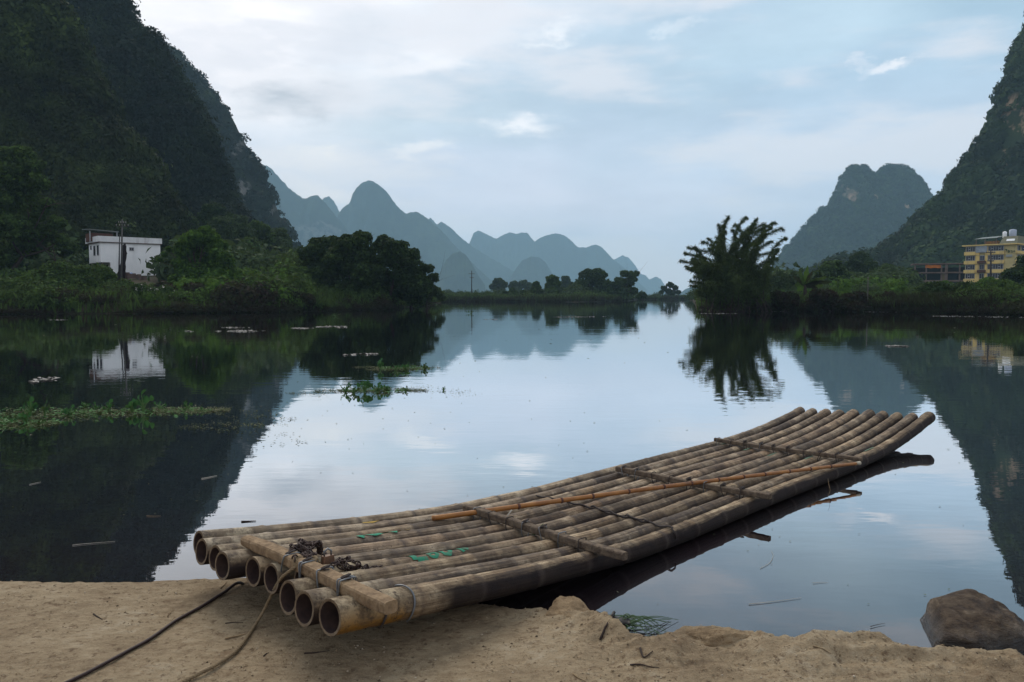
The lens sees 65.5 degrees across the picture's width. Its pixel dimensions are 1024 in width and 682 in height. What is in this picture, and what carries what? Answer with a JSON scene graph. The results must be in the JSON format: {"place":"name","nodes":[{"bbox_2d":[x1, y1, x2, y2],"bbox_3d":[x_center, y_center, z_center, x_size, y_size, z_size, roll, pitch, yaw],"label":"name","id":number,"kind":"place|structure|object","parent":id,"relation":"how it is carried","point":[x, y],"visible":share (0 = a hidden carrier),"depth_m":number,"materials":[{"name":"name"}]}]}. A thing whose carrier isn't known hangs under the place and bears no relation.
{"place":"outdoors","nodes":[
{"label":"outdoors","id":0,"kind":"place"},
{"bbox_2d":[0,25,163,259],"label":"mountain","id":1,"kind":"structure","parent":0,"point":[33,118],"depth_m":144.34,"materials":[{"name":"green plant"}]},
{"bbox_2d":[0,0,192,265],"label":"forest","id":2,"kind":"object","parent":1,"relation":"on","point":[136,191],"visible":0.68,"depth_m":143.99,"materials":[{"name":"green plant"}]},
{"bbox_2d":[69,0,237,241],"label":"mountain","id":3,"kind":"structure","parent":0,"point":[132,115],"depth_m":225.90,"materials":[{"name":"green plant"}]},
{"bbox_2d":[65,0,255,229],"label":"forest","id":4,"kind":"object","parent":3,"relation":"on","point":[124,46],"visible":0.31,"depth_m":226.36,"materials":[{"name":"green plant"}]},
{"bbox_2d":[181,61,284,236],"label":"mountain","id":5,"kind":"structure","parent":0,"point":[248,183],"depth_m":513.90,"materials":[{"name":"grey stone"}]},
{"bbox_2d":[132,15,300,248],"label":"forest","id":6,"kind":"object","parent":5,"relation":"on","point":[263,200],"visible":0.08,"depth_m":515.63,"materials":[{"name":"green plant"}]},
{"bbox_2d":[265,165,348,246],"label":"mountain","id":7,"kind":"structure","parent":0,"point":[308,218],"depth_m":2737.33,"materials":[{"name":"stone"}]},
{"bbox_2d":[322,196,338,216],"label":"mountain","id":8,"kind":"structure","parent":0,"point":[330,203],"depth_m":3706.12,"materials":[{"name":"blue stone"}]},
{"bbox_2d":[337,180,508,291],"bbox_3d":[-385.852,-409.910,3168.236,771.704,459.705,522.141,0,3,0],"label":"mountain","id":9,"kind":"structure","parent":0,"point":[373,209],"depth_m":3130.95,"materials":[{"name":"stone"}]},
{"bbox_2d":[435,252,484,292],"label":"mountain","id":10,"kind":"structure","parent":0,"point":[455,272],"depth_m":2454.95,"materials":[{"name":"stone"}]},
{"bbox_2d":[429,218,513,281],"bbox_3d":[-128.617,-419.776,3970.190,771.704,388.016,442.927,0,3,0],"label":"mountain","id":11,"kind":"structure","parent":0,"point":[489,268],"depth_m":3953.67,"materials":[{"name":"blue stone"}]},
{"bbox_2d":[0,275,1023,314],"bbox_3d":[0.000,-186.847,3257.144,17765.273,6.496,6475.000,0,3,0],"label":"ground","id":12,"kind":"structure","parent":0,"point":[153,278],"depth_m":72.09,"materials":[{"name":"green plant"}]},
{"bbox_2d":[0,144,70,269],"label":"tree","id":13,"kind":"object","parent":12,"relation":"on","point":[25,236],"visible":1,"depth_m":90.22,"materials":[{"name":"green plant"}]},
{"bbox_2d":[20,258,103,288],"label":"shrub","id":14,"kind":"object","parent":12,"relation":"on","point":[61,269],"visible":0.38,"depth_m":78.60,"materials":[{"name":"green plant"}]},
{"bbox_2d":[47,242,82,262],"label":"tree","id":15,"kind":"object","parent":12,"relation":"on","point":[71,247],"visible":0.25,"depth_m":102.55,"materials":[{"name":"green plant"}]},
{"bbox_2d":[70,241,88,264],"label":"tree","id":16,"kind":"object","parent":12,"relation":"on","point":[81,251],"visible":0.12,"depth_m":117.45,"materials":[{"name":"green plant"}]},
{"bbox_2d":[86,262,117,281],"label":"shrub","id":17,"kind":"object","parent":12,"relation":"on","point":[104,271],"visible":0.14,"depth_m":87.15,"materials":[{"name":"green plant"}]},
{"bbox_2d":[118,234,119,279],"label":"post","id":18,"kind":"object","parent":12,"relation":"on","point":[119,260],"visible":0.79,"depth_m":101.55,"materials":[{"name":"metal"}]},
{"bbox_2d":[116,244,126,280],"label":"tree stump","id":19,"kind":"object","parent":12,"relation":"on","point":[124,260],"visible":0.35,"depth_m":102.38,"materials":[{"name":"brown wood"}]},
{"bbox_2d":[82,229,161,275],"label":"white house","id":20,"kind":"structure","parent":12,"relation":"on","point":[104,248],"depth_m":114.04,"materials":[{"name":"paint"}]},
{"bbox_2d":[116,219,128,278],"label":"utility pole","id":21,"kind":"object","parent":12,"relation":"on","point":[121,226],"visible":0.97,"depth_m":100.39,"materials":[{"name":"concrete"}]},
{"bbox_2d":[125,272,146,279],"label":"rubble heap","id":22,"kind":"object","parent":12,"relation":"on","point":[133,275],"visible":0.69,"depth_m":104.33,"materials":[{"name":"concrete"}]},
{"bbox_2d":[127,283,176,298],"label":"shrub","id":23,"kind":"object","parent":12,"relation":"on","point":[142,288],"visible":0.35,"depth_m":74.47,"materials":[{"name":"green plant"}]},
{"bbox_2d":[153,280,206,292],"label":"shrub","id":24,"kind":"object","parent":12,"relation":"on","point":[193,286],"visible":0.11,"depth_m":76.75,"materials":[{"name":"green plant"}]},
{"bbox_2d":[156,225,245,282],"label":"tree","id":25,"kind":"object","parent":12,"relation":"on","point":[208,243],"visible":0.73,"depth_m":87.04,"materials":[{"name":"green plant"}]},
{"bbox_2d":[237,236,267,251],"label":"tree","id":26,"kind":"object","parent":12,"relation":"on","point":[257,244],"visible":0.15,"depth_m":138.84,"materials":[{"name":"green plant"}]},
{"bbox_2d":[249,219,278,249],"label":"tree","id":27,"kind":"object","parent":12,"relation":"on","point":[265,230],"visible":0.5,"depth_m":162.97,"materials":[{"name":"green plant"}]},
{"bbox_2d":[261,227,292,255],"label":"tree","id":28,"kind":"object","parent":12,"relation":"on","point":[280,232],"visible":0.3,"depth_m":170.35,"materials":[{"name":"green plant"}]},
{"bbox_2d":[276,285,315,306],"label":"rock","id":29,"kind":"object","parent":12,"relation":"on","point":[307,301],"visible":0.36,"depth_m":79.01,"materials":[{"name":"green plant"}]},
{"bbox_2d":[296,235,337,285],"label":"tree","id":30,"kind":"object","parent":12,"relation":"on","point":[311,254],"visible":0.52,"depth_m":94.62,"materials":[{"name":"green plant"}]},
{"bbox_2d":[321,230,386,296],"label":"tree","id":31,"kind":"object","parent":12,"relation":"on","point":[352,266],"visible":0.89,"depth_m":91.78,"materials":[{"name":"green plant"}]},
{"bbox_2d":[370,234,414,299],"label":"tree","id":32,"kind":"object","parent":12,"relation":"on","point":[392,253],"visible":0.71,"depth_m":93.75,"materials":[{"name":"green plant"}]},
{"bbox_2d":[392,247,433,308],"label":"tree","id":33,"kind":"object","parent":12,"relation":"on","point":[416,293],"visible":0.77,"depth_m":94.26,"materials":[{"name":"green plant"}]},
{"bbox_2d":[424,260,445,307],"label":"tree","id":34,"kind":"object","parent":12,"relation":"on","point":[437,291],"visible":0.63,"depth_m":99.27,"materials":[{"name":"green plant"}]},
{"bbox_2d":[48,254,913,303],"bbox_3d":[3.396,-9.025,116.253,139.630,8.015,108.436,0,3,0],"label":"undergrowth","id":35,"kind":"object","parent":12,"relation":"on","point":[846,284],"visible":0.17,"depth_m":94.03,"materials":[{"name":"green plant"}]},
{"bbox_2d":[489,277,507,290],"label":"tree","id":36,"kind":"object","parent":12,"relation":"on","point":[497,283],"visible":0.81,"depth_m":414.76,"materials":[{"name":"green plant"}]},
{"bbox_2d":[0,248,1023,314],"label":"undergrowth","id":37,"kind":"object","parent":12,"relation":"on","point":[35,288],"visible":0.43,"depth_m":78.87,"materials":[{"name":"green plant"}]},
{"bbox_2d":[0,224,1023,300],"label":"undergrowth","id":38,"kind":"object","parent":12,"relation":"on","point":[247,257],"visible":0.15,"depth_m":114.19,"materials":[{"name":"green plant"}]},
{"bbox_2d":[509,287,528,295],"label":"tree","id":39,"kind":"object","parent":12,"relation":"on","point":[512,290],"visible":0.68,"depth_m":224.86,"materials":[{"name":"green plant"}]},
{"bbox_2d":[508,279,531,290],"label":"tree","id":40,"kind":"object","parent":12,"relation":"on","point":[521,285],"visible":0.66,"depth_m":438.71,"materials":[{"name":"green plant"}]},
{"bbox_2d":[529,281,541,292],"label":"tree","id":41,"kind":"object","parent":12,"relation":"on","point":[536,286],"visible":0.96,"depth_m":226.90,"materials":[{"name":"green plant"}]},
{"bbox_2d":[544,274,561,293],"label":"tree","id":42,"kind":"object","parent":12,"relation":"on","point":[552,280],"visible":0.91,"depth_m":224.37,"materials":[{"name":"green plant"}]},
{"bbox_2d":[560,275,571,287],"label":"tree","id":43,"kind":"object","parent":12,"relation":"on","point":[565,281],"visible":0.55,"depth_m":396.68,"materials":[{"name":"green plant"}]},
{"bbox_2d":[570,268,615,294],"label":"tree","id":44,"kind":"object","parent":12,"relation":"on","point":[595,277],"visible":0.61,"depth_m":225.89,"materials":[{"name":"green plant"}]},
{"bbox_2d":[608,281,627,296],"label":"tree","id":45,"kind":"object","parent":12,"relation":"on","point":[619,287],"visible":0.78,"depth_m":225.17,"materials":[{"name":"green plant"}]},
{"bbox_2d":[614,265,644,294],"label":"tree","id":46,"kind":"object","parent":12,"relation":"on","point":[629,281],"visible":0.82,"depth_m":233.17,"materials":[{"name":"green plant"}]},
{"bbox_2d":[635,291,647,299],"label":"tree","id":47,"kind":"object","parent":12,"relation":"on","point":[642,295],"visible":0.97,"depth_m":226.45,"materials":[{"name":"green plant"}]},
{"bbox_2d":[659,281,681,295],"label":"tree","id":48,"kind":"object","parent":12,"relation":"on","point":[669,291],"visible":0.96,"depth_m":336.51,"materials":[{"name":"green plant"}]},
{"bbox_2d":[442,288,1019,313],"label":"reeds","id":49,"kind":"object","parent":12,"relation":"on","point":[940,299],"visible":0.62,"depth_m":76.89,"materials":[{"name":"green plant"}]},
{"bbox_2d":[678,214,787,311],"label":"bamboo clump","id":50,"kind":"object","parent":12,"relation":"on","point":[734,277],"visible":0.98,"depth_m":78.09,"materials":[{"name":"green plant"}]},
{"bbox_2d":[769,289,799,311],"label":"shrub","id":51,"kind":"object","parent":12,"relation":"on","point":[791,299],"visible":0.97,"depth_m":79.36,"materials":[{"name":"green plant"}]},
{"bbox_2d":[794,266,831,296],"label":"banana plant","id":52,"kind":"object","parent":12,"relation":"on","point":[801,284],"visible":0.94,"depth_m":83.67,"materials":[{"name":"green plant"}]},
{"bbox_2d":[804,287,856,311],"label":"shrub","id":53,"kind":"object","parent":12,"relation":"on","point":[819,299],"visible":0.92,"depth_m":79.31,"materials":[{"name":"green plant"}]},
{"bbox_2d":[813,260,852,282],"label":"tree","id":54,"kind":"object","parent":12,"relation":"on","point":[837,267],"visible":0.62,"depth_m":147.29,"materials":[{"name":"green plant"}]},
{"bbox_2d":[842,251,879,275],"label":"tree","id":55,"kind":"object","parent":12,"relation":"on","point":[856,264],"visible":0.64,"depth_m":188.92,"materials":[{"name":"green plant"}]},
{"bbox_2d":[847,290,897,311],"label":"shrub","id":56,"kind":"object","parent":12,"relation":"on","point":[856,305],"visible":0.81,"depth_m":78.49,"materials":[{"name":"green plant"}]},
{"bbox_2d":[870,263,895,273],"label":"tree","id":57,"kind":"object","parent":12,"relation":"on","point":[884,265],"visible":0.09,"depth_m":168.20,"materials":[{"name":"green plant"}]},
{"bbox_2d":[902,285,922,292],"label":"shrub","id":58,"kind":"object","parent":12,"relation":"on","point":[913,289],"visible":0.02,"depth_m":91.01,"materials":[{"name":"green plant"}]},
{"bbox_2d":[910,263,964,282],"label":"unfinished building","id":59,"kind":"structure","parent":12,"relation":"on","point":[954,274],"depth_m":263.16,"materials":[{"name":"concrete"}]},
{"bbox_2d":[925,265,940,267],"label":"banner","id":60,"kind":"object","parent":59,"relation":"attached to","point":[932,266],"visible":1,"depth_m":258.88,"materials":[{"name":"orange fabric"}]},
{"bbox_2d":[917,281,977,294],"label":"shrub","id":61,"kind":"object","parent":12,"relation":"on","point":[941,286],"visible":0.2,"depth_m":78.80,"materials":[{"name":"green plant"}]},
{"bbox_2d":[974,276,998,287],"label":"shrub","id":62,"kind":"object","parent":12,"relation":"on","point":[983,280],"visible":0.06,"depth_m":87.81,"materials":[{"name":"green plant"}]},
{"bbox_2d":[986,250,995,277],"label":"utility pole","id":63,"kind":"object","parent":12,"relation":"on","point":[990,252],"visible":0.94,"depth_m":103.49,"materials":[{"name":"concrete"}]},
{"bbox_2d":[962,229,1023,282],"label":"yellow building","id":64,"kind":"structure","parent":12,"relation":"on","point":[1009,249],"depth_m":233.32,"materials":[{"name":"paint"}]},
{"bbox_2d":[965,265,974,269],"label":"window","id":65,"kind":"structure","parent":64,"relation":"in","point":[968,267],"depth_m":237.68,"materials":[{"name":"grey glass"}]},
{"bbox_2d":[965,274,974,278],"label":"window","id":66,"kind":"structure","parent":64,"relation":"in","point":[967,276],"depth_m":237.85,"materials":[{"name":"grey glass"}]},
{"bbox_2d":[966,247,975,251],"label":"window","id":67,"kind":"structure","parent":64,"relation":"in","point":[968,249],"depth_m":237.50,"materials":[{"name":"grey glass"}]},
{"bbox_2d":[988,245,1003,250],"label":"window","id":68,"kind":"structure","parent":64,"relation":"in","point":[994,248],"depth_m":232.11,"materials":[{"name":"grey glass"}]},
{"bbox_2d":[988,255,1003,259],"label":"window","id":69,"kind":"structure","parent":64,"relation":"in","point":[996,257],"depth_m":232.00,"materials":[{"name":"grey glass"}]},
{"bbox_2d":[988,264,1003,268],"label":"window","id":70,"kind":"structure","parent":64,"relation":"in","point":[994,266],"depth_m":232.28,"materials":[{"name":"grey glass"}]},
{"bbox_2d":[983,279,1020,289],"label":"shrub","id":71,"kind":"object","parent":12,"relation":"on","point":[999,283],"visible":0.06,"depth_m":75.87,"materials":[{"name":"green plant"}]},
{"bbox_2d":[998,267,1023,283],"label":"tree","id":72,"kind":"object","parent":12,"relation":"on","point":[1012,273],"visible":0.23,"depth_m":103.23,"materials":[{"name":"green plant"}]},
{"bbox_2d":[999,255,1023,285],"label":"tree","id":73,"kind":"object","parent":12,"relation":"on","point":[1019,264],"visible":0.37,"depth_m":105.32,"materials":[{"name":"green plant"}]},
{"bbox_2d":[0,299,1023,654],"bbox_3d":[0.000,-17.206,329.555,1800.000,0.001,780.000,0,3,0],"label":"water","id":74,"kind":"structure","parent":0,"point":[900,537],"depth_m":9.25,"materials":[{"name":"liquid"}]},
{"bbox_2d":[0,416,16,423],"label":"water hyacinth","id":75,"kind":"object","parent":74,"relation":"on","point":[7,422],"visible":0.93,"depth_m":9.87,"materials":[{"name":"green plant"}]},
{"bbox_2d":[13,410,30,421],"bbox_3d":[-6.157,0.956,10.046,0.168,0.196,0.235,0,3,-3],"label":"water hyacinth","id":76,"kind":"object","parent":74,"relation":"on","point":[24,417],"visible":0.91,"depth_m":10.02,"materials":[{"name":"green plant"}]},
{"bbox_2d":[22,396,38,414],"bbox_3d":[-6.503,0.880,10.716,0.139,0.268,0.235,-7,8,-64],"label":"water hyacinth","id":77,"kind":"object","parent":74,"relation":"on","point":[30,404],"visible":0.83,"depth_m":10.72,"materials":[{"name":"green plant"}]},
{"bbox_2d":[41,399,50,414],"bbox_3d":[-6.211,0.896,10.624,0.102,0.245,0.160,-1,3,-19],"label":"water hyacinth","id":78,"kind":"object","parent":74,"relation":"on","point":[44,408],"visible":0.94,"depth_m":10.59,"materials":[{"name":"green plant"}]},
{"bbox_2d":[60,404,75,415],"bbox_3d":[-5.914,0.937,10.593,0.175,0.176,0.324,-2,4,-33],"label":"water hyacinth","id":79,"kind":"object","parent":74,"relation":"on","point":[67,412],"visible":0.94,"depth_m":10.55,"materials":[{"name":"green plant"}]},
{"bbox_2d":[101,399,112,410],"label":"water hyacinth","id":80,"kind":"object","parent":74,"relation":"on","point":[108,405],"visible":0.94,"depth_m":10.99,"materials":[{"name":"green plant"}]},
{"bbox_2d":[125,398,136,412],"bbox_3d":[-5.199,0.896,10.884,0.126,0.214,0.150,3,4,39],"label":"water hyacinth","id":81,"kind":"object","parent":74,"relation":"on","point":[132,405],"visible":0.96,"depth_m":10.89,"materials":[{"name":"green plant"}]},
{"bbox_2d":[135,389,153,411],"bbox_3d":[-5.075,0.830,11.029,0.286,0.333,0.194,0,3,-4],"label":"water hyacinth","id":82,"kind":"object","parent":74,"relation":"on","point":[143,401],"visible":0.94,"depth_m":10.96,"materials":[{"name":"green plant"}]},
{"bbox_2d":[154,401,166,408],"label":"water hyacinth","id":83,"kind":"object","parent":74,"relation":"on","point":[159,406],"visible":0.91,"depth_m":11.23,"materials":[{"name":"green plant"}]},
{"bbox_2d":[0,365,475,446],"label":"floating weed","id":84,"kind":"object","parent":74,"relation":"on","point":[177,409],"visible":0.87,"depth_m":10.91,"materials":[{"name":"green plant"}]},
{"bbox_2d":[357,379,372,390],"bbox_3d":[-2.457,0.744,13.225,0.234,0.255,0.226,-2,4,-36],"label":"water hyacinth","id":85,"kind":"object","parent":74,"relation":"on","point":[365,385],"visible":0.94,"depth_m":13.20,"materials":[{"name":"green plant"}]},
{"bbox_2d":[372,382,386,391],"bbox_3d":[-2.224,0.780,13.293,0.200,0.179,0.248,2,4,37],"label":"water hyacinth","id":86,"kind":"object","parent":74,"relation":"on","point":[378,389],"visible":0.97,"depth_m":13.29,"materials":[{"name":"green plant"}]},
{"bbox_2d":[12,324,955,603],"bbox_3d":[-2.125,-1.412,52.554,83.452,0.024,97.577,0,3,0],"label":"floating debris","id":87,"kind":"object","parent":74,"relation":"on","point":[382,418],"visible":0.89,"depth_m":12.12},
{"bbox_2d":[30,311,1006,381],"bbox_3d":[12.600,-1.298,50.325,74.335,0.052,44.862,-2,4,-28],"label":"floating scum","id":88,"kind":"object","parent":74,"relation":"on","point":[48,378],"visible":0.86,"depth_m":35.99,"materials":[{"name":"white"}]},
{"bbox_2d":[193,407,935,635],"bbox_3d":[1.532,1.023,6.457,1.658,0.436,7.890,3,4,43],"label":"bamboo raft","id":89,"kind":"object","parent":74,"relation":"on","point":[429,566],"visible":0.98,"depth_m":4.83,"materials":[{"name":"brown wood"}]},
{"bbox_2d":[179,555,320,681],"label":"mooring rope","id":90,"kind":"object","parent":89,"relation":"attached to","point":[241,644],"visible":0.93,"depth_m":3.57,"materials":[{"name":"brown fabric"}]},
{"bbox_2d":[289,538,382,571],"bbox_3d":[-0.834,1.036,3.761,0.439,0.165,0.369,0,3,0],"label":"chain","id":91,"kind":"object","parent":89,"relation":"on","point":[304,548],"visible":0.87,"depth_m":3.77,"materials":[{"name":"black metal"}]},
{"bbox_2d":[321,547,334,564],"bbox_3d":[-0.878,1.027,3.794,0.060,0.088,0.030,-3,4,-40],"label":"padlock","id":92,"kind":"object","parent":91,"relation":"on","point":[327,559],"visible":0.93,"depth_m":3.78,"materials":[{"name":"metal"}]},
{"bbox_2d":[432,461,861,520],"bbox_3d":[1.276,1.092,5.988,4.051,0.099,0.042,-2,4,-29],"label":"punting pole","id":93,"kind":"object","parent":89,"relation":"on","point":[533,504],"visible":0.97,"depth_m":5.72,"materials":[{"name":"brown wood"}]},
{"bbox_2d":[615,613,677,635],"bbox_3d":[0.631,1.346,3.807,0.381,0.071,0.276,0,3,0],"label":"grass tuft","id":94,"kind":"object","parent":74,"relation":"on","point":[632,620],"visible":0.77,"depth_m":3.81,"materials":[{"name":"green plant"}]},
{"bbox_2d":[920,589,1023,650],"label":"boulder","id":95,"kind":"object","parent":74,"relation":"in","point":[968,618],"visible":0.53,"depth_m":3.67,"materials":[{"name":"grey stone"}]},
{"bbox_2d":[0,578,1023,681],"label":"shore","id":96,"kind":"structure","parent":0,"point":[81,646],"depth_m":3.42,"materials":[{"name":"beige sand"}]},
{"bbox_2d":[64,581,244,681],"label":"mooring cable","id":97,"kind":"object","parent":96,"relation":"on","point":[104,663],"visible":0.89,"depth_m":3.53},
{"bbox_2d":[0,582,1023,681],"bbox_3d":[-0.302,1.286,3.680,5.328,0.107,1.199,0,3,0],"label":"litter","id":98,"kind":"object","parent":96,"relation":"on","point":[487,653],"visible":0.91,"depth_m":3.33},
{"bbox_2d":[546,596,589,617],"bbox_3d":[0.278,1.388,3.873,0.235,0.230,0.352,-1,4,-24],"label":"rock","id":99,"kind":"object","parent":96,"relation":"on","point":[560,605],"visible":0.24,"depth_m":3.88,"materials":[{"name":"beige stone"}]},
{"bbox_2d":[685,626,753,646],"bbox_3d":[0.912,1.359,3.547,0.350,0.164,0.252,3,4,38],"label":"sand mound","id":100,"kind":"object","parent":96,"relation":"on","point":[709,637],"visible":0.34,"depth_m":3.51,"materials":[{"name":"beige sand"}]},
{"bbox_2d":[507,256,551,289],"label":"mountain","id":101,"kind":"structure","parent":0,"point":[531,269],"depth_m":3454.26,"materials":[{"name":"blue stone"}]},
{"bbox_2d":[469,231,647,294],"bbox_3d":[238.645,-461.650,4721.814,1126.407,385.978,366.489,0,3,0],"label":"mountain","id":102,"kind":"structure","parent":0,"point":[560,255],"depth_m":4688.03,"materials":[{"name":"blue stone"}]},
{"bbox_2d":[133,0,1023,291],"label":"sky","id":103,"kind":"structure","parent":0,"point":[631,129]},
{"bbox_2d":[614,255,667,295],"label":"mountain","id":104,"kind":"structure","parent":0,"point":[653,285],"depth_m":5830.42,"materials":[{"name":"stone"}]},
{"bbox_2d":[785,165,917,267],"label":"mountain","id":105,"kind":"structure","parent":0,"point":[851,193],"depth_m":1449.12,"materials":[{"name":"green plant"}]},
{"bbox_2d":[772,163,932,270],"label":"forest","id":106,"kind":"object","parent":105,"relation":"on","point":[857,223],"visible":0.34,"depth_m":1443.71,"materials":[{"name":"green plant"}]},
{"bbox_2d":[896,78,1023,260],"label":"mountain","id":107,"kind":"structure","parent":0,"point":[1014,130],"depth_m":403.65,"materials":[{"name":"grey stone"}]},
{"bbox_2d":[796,12,1023,274],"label":"forest","id":108,"kind":"object","parent":107,"relation":"on","point":[980,198],"visible":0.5,"depth_m":398.92,"materials":[{"name":"green plant"}]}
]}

